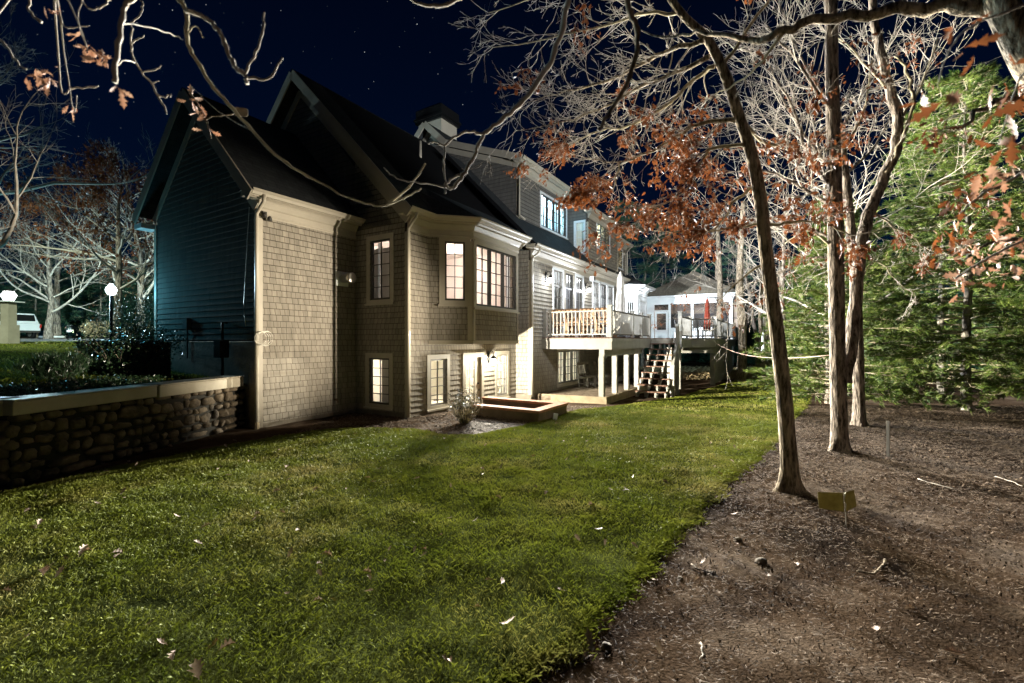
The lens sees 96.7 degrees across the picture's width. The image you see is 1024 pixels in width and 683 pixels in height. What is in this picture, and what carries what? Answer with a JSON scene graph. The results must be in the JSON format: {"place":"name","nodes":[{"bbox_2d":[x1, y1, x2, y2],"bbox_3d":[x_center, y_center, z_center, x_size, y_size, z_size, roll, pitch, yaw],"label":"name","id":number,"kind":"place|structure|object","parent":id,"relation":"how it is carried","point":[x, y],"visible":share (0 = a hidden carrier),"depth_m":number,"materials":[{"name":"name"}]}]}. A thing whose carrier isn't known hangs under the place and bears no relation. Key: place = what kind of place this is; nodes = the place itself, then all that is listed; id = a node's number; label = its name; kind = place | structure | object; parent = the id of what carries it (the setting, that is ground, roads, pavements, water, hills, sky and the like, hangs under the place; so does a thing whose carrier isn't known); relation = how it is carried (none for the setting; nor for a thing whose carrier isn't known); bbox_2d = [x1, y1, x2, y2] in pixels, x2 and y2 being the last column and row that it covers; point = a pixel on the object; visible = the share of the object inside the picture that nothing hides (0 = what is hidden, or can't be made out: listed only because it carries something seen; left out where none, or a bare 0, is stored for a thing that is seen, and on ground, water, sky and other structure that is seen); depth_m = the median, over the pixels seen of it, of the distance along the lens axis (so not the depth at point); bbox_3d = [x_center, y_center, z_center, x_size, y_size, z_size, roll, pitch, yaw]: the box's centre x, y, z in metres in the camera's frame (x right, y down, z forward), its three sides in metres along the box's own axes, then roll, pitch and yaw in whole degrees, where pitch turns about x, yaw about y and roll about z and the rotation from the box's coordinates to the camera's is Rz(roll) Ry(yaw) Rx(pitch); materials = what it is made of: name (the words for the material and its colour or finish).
{"place":"outdoors","nodes":[
{"label":"outdoors","id":0,"kind":"place"},
{"bbox_2d":[0,0,111,121],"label":"hanging branch","id":1,"kind":"object","parent":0,"point":[46,81],"visible":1,"depth_m":1.68,"materials":[{"name":"brown wood"}]},
{"bbox_2d":[20,338,108,341],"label":"gravel drive","id":2,"kind":"structure","parent":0,"point":[35,339],"depth_m":25.35,"materials":[{"name":"grey gravel"}]},
{"bbox_2d":[17,313,41,338],"bbox_3d":[-34.803,-1.069,30.996,4.530,1.779,1.956,0,0,14],"label":"parked suv","id":3,"kind":"object","parent":2,"relation":"on","point":[30,326],"visible":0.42,"depth_m":30.81,"materials":[{"name":"grey paint"}]},
{"bbox_2d":[20,335,108,341],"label":"ground","id":4,"kind":"structure","parent":0,"point":[80,336],"depth_m":45.50,"materials":[{"name":"grey"}]},
{"bbox_2d":[0,203,75,299],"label":"roadside tree","id":5,"kind":"object","parent":4,"relation":"on","point":[19,286],"visible":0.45,"depth_m":36.54,"materials":[{"name":"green plant"}]},
{"bbox_2d":[0,233,81,337],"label":"pine","id":6,"kind":"object","parent":4,"relation":"on","point":[35,310],"visible":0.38,"depth_m":43.65,"materials":[{"name":"plant"}]},
{"bbox_2d":[0,174,132,335],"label":"roadside tree","id":7,"kind":"object","parent":4,"relation":"on","point":[57,331],"visible":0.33,"depth_m":33.91,"materials":[{"name":"grey plant"}]},
{"bbox_2d":[0,180,147,338],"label":"roadside tree","id":8,"kind":"object","parent":4,"relation":"on","point":[48,326],"visible":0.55,"depth_m":26.82,"materials":[{"name":"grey plant"}]},
{"bbox_2d":[0,254,153,336],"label":"distant woods","id":9,"kind":"object","parent":4,"relation":"on","point":[62,285],"visible":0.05,"depth_m":48.05,"materials":[{"name":"plant"}]},
{"bbox_2d":[3,122,156,336],"bbox_3d":[-22.135,-6.162,27.248,10.301,12.429,11.063,0,0,-41],"label":"roadside tree","id":10,"kind":"object","parent":4,"relation":"on","point":[140,281],"visible":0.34,"depth_m":26.68,"materials":[{"name":"brown plant"}]},
{"bbox_2d":[77,321,109,337],"bbox_3d":[-27.912,-0.817,30.540,1.973,1.440,1.666,0,0,-22],"label":"drive hedge","id":11,"kind":"object","parent":4,"relation":"on","point":[86,329],"visible":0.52,"depth_m":30.26,"materials":[{"name":"green plant"}]},
{"bbox_2d":[60,236,130,322],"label":"pine","id":12,"kind":"object","parent":4,"relation":"on","point":[103,291],"visible":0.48,"depth_m":41.33,"materials":[{"name":"plant"}]},
{"bbox_2d":[122,222,157,318],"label":"pine","id":13,"kind":"object","parent":4,"relation":"on","point":[135,285],"visible":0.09,"depth_m":38.71,"materials":[{"name":"plant"}]},
{"bbox_2d":[647,271,746,339],"bbox_3d":[13.140,-2.580,32.737,6.250,5.000,6.280,0,0,31],"label":"screened porch","id":14,"kind":"object","parent":4,"relation":"on","point":[664,295],"visible":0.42,"depth_m":31.23,"materials":[{"name":"white paint"}]},
{"bbox_2d":[655,311,667,337],"bbox_3d":[10.273,-1.100,31.277,0.860,1.920,0.050,0,0,31],"label":"screen door","id":15,"kind":"structure","parent":14,"relation":"in","point":[658,333],"depth_m":31.21,"materials":[{"name":"white paint"}]},
{"bbox_2d":[0,341,207,395],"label":"lawn","id":16,"kind":"structure","parent":0,"point":[27,377],"depth_m":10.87,"materials":[{"name":"plant"}]},
{"bbox_2d":[0,289,24,343],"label":"lamp post","id":17,"kind":"object","parent":16,"relation":"on","point":[9,330],"visible":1,"depth_m":19.46,"materials":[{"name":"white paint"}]},
{"bbox_2d":[0,381,71,395],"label":"shrub","id":18,"kind":"object","parent":16,"relation":"on","point":[14,390],"visible":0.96,"depth_m":6.89,"materials":[{"name":"green plant"}]},
{"bbox_2d":[1,347,95,380],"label":"shrub","id":19,"kind":"object","parent":16,"relation":"on","point":[44,365],"visible":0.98,"depth_m":9.05,"materials":[{"name":"green plant"}]},
{"bbox_2d":[0,138,156,336],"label":"tree","id":20,"kind":"object","parent":16,"relation":"on","point":[118,239],"visible":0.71,"depth_m":17.41,"materials":[{"name":"brown plant"}]},
{"bbox_2d":[0,2,156,256],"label":"tree","id":21,"kind":"object","parent":16,"relation":"on","point":[17,191],"visible":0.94,"depth_m":10.84,"materials":[{"name":"brown plant"}]},
{"bbox_2d":[7,372,174,391],"bbox_3d":[-7.510,0.760,8.466,2.167,0.344,2.294,0,0,-36],"label":"shrub","id":22,"kind":"object","parent":16,"relation":"on","point":[92,383],"visible":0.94,"depth_m":8.15,"materials":[{"name":"green plant"}]},
{"bbox_2d":[75,340,119,371],"bbox_3d":[-10.155,0.440,11.361,0.900,0.961,0.900,0,0,31],"label":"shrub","id":23,"kind":"object","parent":16,"relation":"on","point":[94,369],"visible":0.16,"depth_m":10.96,"materials":[{"name":"green plant"}]},
{"bbox_2d":[76,281,153,339],"bbox_3d":[-12.183,-0.670,15.242,3.306,2.763,3.346,0,0,0],"label":"shrub","id":24,"kind":"object","parent":16,"relation":"on","point":[141,316],"visible":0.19,"depth_m":14.88,"materials":[{"name":"green plant"}]},
{"bbox_2d":[55,313,189,374],"bbox_3d":[-8.953,0.103,10.601,2.582,1.568,2.346,0,0,0],"label":"shrub","id":25,"kind":"object","parent":16,"relation":"on","point":[104,354],"visible":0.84,"depth_m":10.33,"materials":[{"name":"green plant"}]},
{"bbox_2d":[111,340,171,376],"bbox_3d":[-8.888,0.440,10.943,0.900,0.961,0.900,0,0,31],"label":"air conditioner","id":26,"kind":"object","parent":16,"relation":"on","point":[161,370],"visible":0.42,"depth_m":10.70,"materials":[{"name":"black metal"}]},
{"bbox_2d":[110,0,182,108],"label":"hanging branch","id":27,"kind":"object","parent":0,"point":[119,40],"visible":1,"depth_m":1.30,"materials":[{"name":"brown wood"}]},
{"bbox_2d":[117,0,171,113],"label":"hanging branch","id":28,"kind":"object","parent":27,"relation":"on","point":[132,55],"visible":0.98,"depth_m":1.80,"materials":[{"name":"brown wood"}]},
{"bbox_2d":[176,0,425,206],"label":"hanging branch","id":29,"kind":"object","parent":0,"point":[213,87],"visible":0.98,"depth_m":1.64,"materials":[{"name":"wood"}]},
{"bbox_2d":[177,85,249,137],"bbox_3d":[-1.369,-1.123,2.220,1.397,0.716,0.257,0,0,43],"label":"hanging branch","id":30,"kind":"object","parent":29,"relation":"on","point":[201,108],"visible":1,"depth_m":2.60,"materials":[{"name":"brown wood"}]},
{"bbox_2d":[184,9,283,84],"bbox_3d":[-0.855,-0.908,1.399,0.303,0.230,0.020,0,0,0],"label":"hanging branch","id":31,"kind":"object","parent":29,"relation":"on","point":[220,33],"visible":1,"depth_m":1.40,"materials":[{"name":"wood"}]},
{"bbox_2d":[0,378,812,682],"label":"lawn","id":32,"kind":"structure","parent":0,"point":[160,602],"depth_m":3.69,"materials":[{"name":"plant"}]},
{"bbox_2d":[187,658,204,678],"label":"fallen leaf","id":33,"kind":"object","parent":32,"relation":"on","point":[196,666],"visible":1,"depth_m":2.53,"materials":[{"name":"brown plant"}]},
{"bbox_2d":[411,0,460,7],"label":"hanging branch","id":34,"kind":"object","parent":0,"point":[445,4],"visible":1,"depth_m":1.40,"materials":[{"name":"wood"}]},
{"bbox_2d":[383,0,570,193],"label":"hanging branch","id":35,"kind":"object","parent":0,"point":[536,83],"visible":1,"depth_m":1.90,"materials":[{"name":"brown wood"}]},
{"bbox_2d":[0,399,1023,682],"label":"ground","id":36,"kind":"structure","parent":0,"point":[782,619],"depth_m":3.56,"materials":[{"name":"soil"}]},
{"bbox_2d":[289,408,586,434],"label":"bed litter","id":37,"kind":"object","parent":36,"relation":"on","point":[384,423],"visible":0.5,"depth_m":10.61,"materials":[{"name":"plant"}]},
{"bbox_2d":[444,382,487,423],"bbox_3d":[-1.076,1.459,10.604,0.919,1.044,0.866,0,0,-36],"label":"bare bush","id":38,"kind":"object","parent":36,"relation":"on","point":[465,415],"visible":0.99,"depth_m":10.52,"materials":[{"name":"grey plant"}]},
{"bbox_2d":[450,0,900,496],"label":"oak tree","id":39,"kind":"object","parent":36,"relation":"on","point":[789,481],"visible":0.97,"depth_m":6.25,"materials":[{"name":"brown plant"}]},
{"bbox_2d":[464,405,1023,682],"bbox_3d":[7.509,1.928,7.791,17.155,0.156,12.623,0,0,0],"label":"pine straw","id":40,"kind":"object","parent":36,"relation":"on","point":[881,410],"visible":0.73,"depth_m":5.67,"materials":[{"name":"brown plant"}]},
{"bbox_2d":[655,0,979,453],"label":"rough bark tree","id":41,"kind":"object","parent":36,"relation":"on","point":[843,343],"visible":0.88,"depth_m":7.94,"materials":[{"name":"brown wood"}]},
{"bbox_2d":[886,421,889,456],"bbox_3d":[6.227,1.670,7.532,0.018,0.700,0.053,0,0,-13],"label":"wooden stake","id":42,"kind":"object","parent":36,"relation":"on","point":[888,438],"visible":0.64,"depth_m":7.52,"materials":[{"name":"beige wood"}]},
{"bbox_2d":[0,0,1023,344],"label":"sky","id":43,"kind":"structure","parent":0,"point":[394,60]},
{"bbox_2d":[597,0,640,131],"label":"hanging branch","id":44,"kind":"object","parent":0,"point":[633,19],"visible":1,"depth_m":1.59,"materials":[{"name":"brown wood"}]},
{"bbox_2d":[611,344,1023,545],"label":"ground","id":45,"kind":"structure","parent":0,"point":[690,385],"depth_m":20.85,"materials":[{"name":"soil"}]},
{"bbox_2d":[0,375,246,487],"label":"retaining wall","id":46,"kind":"structure","parent":45,"relation":"on","point":[46,436],"depth_m":7.11,"materials":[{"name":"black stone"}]},
{"bbox_2d":[132,69,655,428],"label":"shingled house","id":47,"kind":"structure","parent":45,"relation":"on","point":[448,290],"depth_m":11.98,"materials":[{"name":"beige wood"}]},
{"bbox_2d":[182,318,191,357],"bbox_3d":[-8.212,-0.080,11.498,0.220,1.000,0.110,0,0,31],"label":"electric box","id":48,"kind":"object","parent":47,"relation":"attached to","point":[186,324],"visible":1,"depth_m":11.48,"materials":[{"name":"grey metal"}]},
{"bbox_2d":[213,322,228,375],"bbox_3d":[-6.660,0.281,10.450,0.280,1.478,0.230,0,0,31],"label":"gas meter","id":49,"kind":"object","parent":47,"relation":"attached to","point":[221,348],"visible":0.89,"depth_m":10.40,"materials":[{"name":"black metal"}]},
{"bbox_2d":[335,271,356,286],"bbox_3d":[-4.277,-1.630,11.770,0.386,0.380,0.400,0,0,31],"label":"floodlight","id":50,"kind":"object","parent":47,"relation":"attached to","point":[343,279],"visible":1,"depth_m":11.74,"materials":[{"name":"white paint"}]},
{"bbox_2d":[363,353,393,410],"bbox_3d":[-3.430,1.030,11.792,1.070,1.460,0.145,0,0,31],"label":"window","id":51,"kind":"structure","parent":47,"relation":"in","point":[369,357],"depth_m":11.81,"materials":[{"name":"paint"}]},
{"bbox_2d":[364,232,393,305],"bbox_3d":[-3.400,-1.850,11.773,1.060,1.820,0.145,0,0,31],"label":"window","id":52,"kind":"structure","parent":47,"relation":"in","point":[370,240],"depth_m":11.81,"materials":[{"name":"paint"}]},
{"bbox_2d":[382,360,387,401],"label":"window","id":53,"kind":"structure","parent":47,"relation":"in","point":[384,362],"depth_m":12.87,"materials":[{"name":"white"}]},
{"bbox_2d":[427,354,451,411],"bbox_3d":[-1.987,1.095,12.258,0.145,1.490,0.990,0,0,31],"label":"window","id":54,"kind":"structure","parent":47,"relation":"in","point":[437,406],"depth_m":12.29,"materials":[{"name":"paint"}]},
{"bbox_2d":[438,236,471,306],"bbox_3d":[-1.517,-1.865,12.099,0.890,1.870,0.145,0,0,-14],"label":"window","id":55,"kind":"structure","parent":47,"relation":"in","point":[443,240],"depth_m":12.09,"materials":[{"name":"paint"}]},
{"bbox_2d":[462,352,485,407],"bbox_3d":[-1.179,1.200,13.621,0.170,1.740,1.120,0,0,31],"label":"garden door","id":56,"kind":"structure","parent":47,"relation":"in","point":[477,358],"depth_m":13.78,"materials":[{"name":"paint"}]},
{"bbox_2d":[473,240,519,313],"bbox_3d":[-0.440,-1.805,13.226,0.145,1.870,2.370,0,0,31],"label":"window","id":57,"kind":"structure","parent":47,"relation":"in","point":[482,245],"depth_m":13.24,"materials":[{"name":"paint"}]},
{"bbox_2d":[495,351,510,397],"bbox_3d":[-0.336,1.100,14.976,0.145,1.580,0.910,0,0,31],"label":"window","id":58,"kind":"structure","parent":47,"relation":"in","point":[497,353],"depth_m":15.00,"materials":[{"name":"paint"}]},
{"bbox_2d":[540,190,567,239],"bbox_3d":[1.753,-5.220,19.024,0.145,1.460,2.600,0,0,31],"label":"window","id":59,"kind":"structure","parent":47,"relation":"in","point":[547,197],"depth_m":19.01,"materials":[{"name":"white paint"}]},
{"bbox_2d":[552,266,563,336],"bbox_3d":[1.727,-1.470,17.264,0.104,2.620,1.000,0,0,31],"label":"french door","id":60,"kind":"structure","parent":47,"relation":"in","point":[554,269],"depth_m":17.57,"materials":[{"name":"white paint"}]},
{"bbox_2d":[557,349,580,387],"bbox_3d":[2.253,0.995,18.090,0.145,1.470,2.260,0,0,31],"label":"window","id":61,"kind":"structure","parent":47,"relation":"in","point":[570,382],"depth_m":17.92,"materials":[{"name":"paint"}]},
{"bbox_2d":[564,270,574,336],"bbox_3d":[2.256,-1.470,18.136,0.104,2.620,0.960,0,0,31],"label":"french door","id":62,"kind":"structure","parent":47,"relation":"in","point":[572,288],"depth_m":18.26,"materials":[{"name":"paint"}]},
{"bbox_2d":[575,273,583,336],"bbox_3d":[2.775,-1.470,18.991,0.104,2.620,0.960,0,0,31],"label":"french door","id":63,"kind":"structure","parent":47,"relation":"in","point":[578,276],"depth_m":19.28,"materials":[{"name":"white paint"}]},
{"bbox_2d":[574,220,585,253],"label":"window","id":64,"kind":"structure","parent":47,"relation":"in","point":[580,221],"depth_m":20.05,"materials":[{"name":"white paint"}]},
{"bbox_2d":[592,280,599,336],"bbox_3d":[3.782,-1.470,20.648,0.104,2.620,0.960,0,0,31],"label":"french door","id":65,"kind":"structure","parent":47,"relation":"in","point":[597,282],"depth_m":20.80,"materials":[{"name":"white paint"}]},
{"bbox_2d":[600,281,606,336],"bbox_3d":[4.298,-1.470,21.491,0.104,2.620,0.940,0,0,31],"label":"french door","id":66,"kind":"structure","parent":47,"relation":"in","point":[602,284],"depth_m":21.76,"materials":[{"name":"white paint"}]},
{"bbox_2d":[596,223,610,254],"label":"window","id":67,"kind":"structure","parent":47,"relation":"in","point":[601,229],"depth_m":21.72,"materials":[{"name":"glass"}]},
{"bbox_2d":[472,396,567,421],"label":"areaway wall","id":68,"kind":"structure","parent":45,"relation":"on","point":[524,410],"depth_m":11.36,"materials":[{"name":"beige brick"}]},
{"bbox_2d":[536,383,635,399],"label":"patio","id":69,"kind":"structure","parent":45,"relation":"on","point":[583,390],"depth_m":16.75,"materials":[{"name":"beige stone"}]},
{"bbox_2d":[576,362,595,387],"bbox_3d":[3.003,1.361,18.481,0.510,1.001,0.634,0,0,-42],"label":"slatted chair","id":70,"kind":"object","parent":69,"relation":"on","point":[579,372],"visible":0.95,"depth_m":18.49,"materials":[{"name":"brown wood"}]},
{"bbox_2d":[538,385,645,403],"bbox_3d":[3.812,1.960,16.468,2.110,0.320,5.676,0,0,56],"label":"timber edging","id":71,"kind":"object","parent":45,"relation":"on","point":[595,399],"visible":0.55,"depth_m":15.25,"materials":[{"name":"beige wood"}]},
{"bbox_2d":[541,305,698,396],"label":"deck","id":72,"kind":"structure","parent":45,"relation":"on","point":[632,324],"depth_m":15.92,"materials":[{"name":"paint"}]},
{"bbox_2d":[551,309,571,336],"bbox_3d":[1.782,-0.639,16.343,0.510,1.001,0.634,0,0,31],"label":"slatted chair","id":73,"kind":"object","parent":72,"relation":"on","point":[555,310],"visible":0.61,"depth_m":16.18,"materials":[{"name":"brown wood"}]},
{"bbox_2d":[565,308,585,336],"bbox_3d":[2.233,-0.639,16.070,0.510,1.001,0.634,0,0,35],"label":"slatted chair","id":74,"kind":"object","parent":72,"relation":"on","point":[576,309],"visible":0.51,"depth_m":15.93,"materials":[{"name":"brown wood"}]},
{"bbox_2d":[579,308,599,336],"bbox_3d":[2.704,-0.639,15.819,0.510,1.001,0.634,0,0,31],"label":"slatted chair","id":75,"kind":"object","parent":72,"relation":"on","point":[585,321],"visible":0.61,"depth_m":15.66,"materials":[{"name":"brown wood"}]},
{"bbox_2d":[616,271,625,337],"bbox_3d":[4.372,-1.495,18.336,0.520,2.710,0.520,0,0,31],"label":"closed umbrella","id":76,"kind":"object","parent":72,"relation":"on","point":[620,300],"visible":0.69,"depth_m":18.23,"materials":[{"name":"fabric"}]},
{"bbox_2d":[611,199,667,329],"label":"pine","id":77,"kind":"object","parent":45,"relation":"on","point":[635,255],"visible":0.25,"depth_m":33.27,"materials":[{"name":"green plant"}]},
{"bbox_2d":[625,229,686,368],"bbox_3d":[8.531,-3.258,32.657,6.832,10.802,9.541,0,0,-6],"label":"bare tree","id":78,"kind":"object","parent":45,"relation":"on","point":[643,358],"visible":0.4,"depth_m":32.99,"materials":[{"name":"brown plant"}]},
{"bbox_2d":[635,316,681,397],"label":"deck stairs","id":79,"kind":"structure","parent":45,"relation":"on","point":[672,386],"depth_m":17.48,"materials":[{"name":"paint"}]},
{"bbox_2d":[639,220,699,364],"bbox_3d":[12.467,-4.020,37.029,7.149,12.189,7.195,0,0,-25],"label":"pine","id":80,"kind":"object","parent":45,"relation":"on","point":[682,256],"visible":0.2,"depth_m":36.53,"materials":[{"name":"plant"}]},
{"bbox_2d":[667,311,735,388],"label":"porch deck","id":81,"kind":"structure","parent":45,"relation":"on","point":[720,366],"depth_m":21.31,"materials":[{"name":"paint"}]},
{"bbox_2d":[704,296,729,338],"bbox_3d":[11.062,-1.270,24.305,1.737,2.263,0.790,0,0,-28],"label":"cantilever umbrella","id":82,"kind":"object","parent":81,"relation":"on","point":[707,312],"visible":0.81,"depth_m":24.12,"materials":[{"name":"red fabric"}]},
{"bbox_2d":[716,226,722,338],"bbox_3d":[12.281,-2.244,26.989,0.482,9.219,0.498,0,0,31],"label":"woodland trunk","id":83,"kind":"object","parent":45,"relation":"on","point":[719,279],"visible":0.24,"depth_m":26.82,"materials":[{"name":"grey wood"}]},
{"bbox_2d":[708,239,759,364],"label":"pine","id":84,"kind":"object","parent":45,"relation":"on","point":[750,336],"visible":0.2,"depth_m":35.87,"materials":[{"name":"plant"}]},
{"bbox_2d":[670,207,798,369],"bbox_3d":[14.989,-3.181,31.028,9.541,10.802,6.832,0,0,13],"label":"bare tree","id":85,"kind":"object","parent":45,"relation":"on","point":[748,316],"visible":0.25,"depth_m":29.57,"materials":[{"name":"brown plant"}]},
{"bbox_2d":[736,201,746,381],"bbox_3d":[11.610,-2.429,23.019,0.487,9.313,0.503,0,0,0],"label":"woodland trunk","id":86,"kind":"object","parent":45,"relation":"on","point":[742,359],"visible":0.74,"depth_m":22.92,"materials":[{"name":"brown wood"}]},
{"bbox_2d":[701,204,822,367],"bbox_3d":[16.293,-3.154,27.991,6.832,10.802,9.541,0,0,43],"label":"bare tree","id":87,"kind":"object","parent":45,"relation":"on","point":[752,316],"visible":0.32,"depth_m":28.18,"materials":[{"name":"grey plant"}]},
{"bbox_2d":[758,275,765,379],"bbox_3d":[13.208,-1.213,24.015,0.365,6.984,0.378,0,0,0],"label":"woodland trunk","id":88,"kind":"object","parent":45,"relation":"on","point":[761,330],"visible":0.32,"depth_m":23.96,"materials":[{"name":"brown wood"}]},
{"bbox_2d":[702,179,847,329],"bbox_3d":[12.293,-2.206,20.561,6.662,8.925,7.258,0,0,0],"label":"bare tree","id":89,"kind":"object","parent":45,"relation":"on","point":[782,299],"visible":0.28,"depth_m":19.35,"materials":[{"name":"grey plant"}]},
{"bbox_2d":[623,0,1000,426],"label":"slim tree","id":90,"kind":"object","parent":45,"relation":"on","point":[858,418],"visible":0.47,"depth_m":10.87,"materials":[{"name":"brown plant"}]},
{"bbox_2d":[640,366,1018,379],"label":"forest undergrowth","id":91,"kind":"object","parent":45,"relation":"on","point":[693,372],"visible":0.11,"depth_m":26.79,"materials":[{"name":"green plant"}]},
{"bbox_2d":[640,249,1023,369],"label":"distant woods","id":92,"kind":"object","parent":45,"relation":"on","point":[749,344],"visible":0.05,"depth_m":38.22,"materials":[{"name":"plant"}]},
{"bbox_2d":[641,0,1023,268],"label":"overhanging oak","id":93,"kind":"object","parent":45,"relation":"on","point":[1010,25],"visible":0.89,"depth_m":3.41,"materials":[{"name":"brown plant"}]},
{"bbox_2d":[942,157,1023,302],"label":"hanging branch","id":94,"kind":"object","parent":93,"relation":"attached to","point":[991,173],"visible":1,"depth_m":2.20,"materials":[{"name":"brown plant"}]},
{"bbox_2d":[751,195,922,376],"bbox_3d":[15.114,-2.483,21.318,6.902,9.498,6.840,0,0,38],"label":"pine tree","id":95,"kind":"object","parent":45,"relation":"on","point":[759,361],"visible":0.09,"depth_m":21.64,"materials":[{"name":"green plant"}]},
{"bbox_2d":[817,490,856,527],"bbox_3d":[3.401,1.757,4.705,0.410,0.427,0.116,0,0,0],"label":"sign","id":96,"kind":"object","parent":45,"relation":"on","point":[834,501],"visible":0.92,"depth_m":4.71,"materials":[{"name":"yellow metal"}]},
{"bbox_2d":[734,210,993,413],"bbox_3d":[9.540,-0.815,13.613,5.843,6.020,6.250,0,0,0],"label":"pine tree","id":97,"kind":"object","parent":45,"relation":"on","point":[806,371],"visible":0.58,"depth_m":12.83,"materials":[{"name":"green plant"}]},
{"bbox_2d":[707,88,1023,403],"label":"bare tree","id":98,"kind":"object","parent":45,"relation":"on","point":[827,327],"visible":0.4,"depth_m":15.02,"materials":[{"name":"grey plant"}]},
{"bbox_2d":[818,60,1023,410],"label":"pine tree","id":99,"kind":"object","parent":45,"relation":"on","point":[982,83],"visible":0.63,"depth_m":12.28,"materials":[{"name":"green plant"}]},
{"bbox_2d":[819,76,1023,391],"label":"pine tree","id":100,"kind":"object","parent":45,"relation":"on","point":[933,96],"visible":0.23,"depth_m":17.18,"materials":[{"name":"green plant"}]},
{"bbox_2d":[940,243,1023,407],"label":"pine tree","id":101,"kind":"object","parent":45,"relation":"on","point":[1016,333],"visible":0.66,"depth_m":11.25,"materials":[{"name":"green plant"}]},
{"bbox_2d":[942,178,1023,381],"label":"pine tree","id":102,"kind":"object","parent":45,"relation":"on","point":[994,372],"visible":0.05,"depth_m":16.15,"materials":[{"name":"green plant"}]},
{"bbox_2d":[899,3,1023,166],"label":"hanging branch","id":103,"kind":"object","parent":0,"point":[1009,108],"visible":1,"depth_m":1.02,"materials":[{"name":"brown plant"}]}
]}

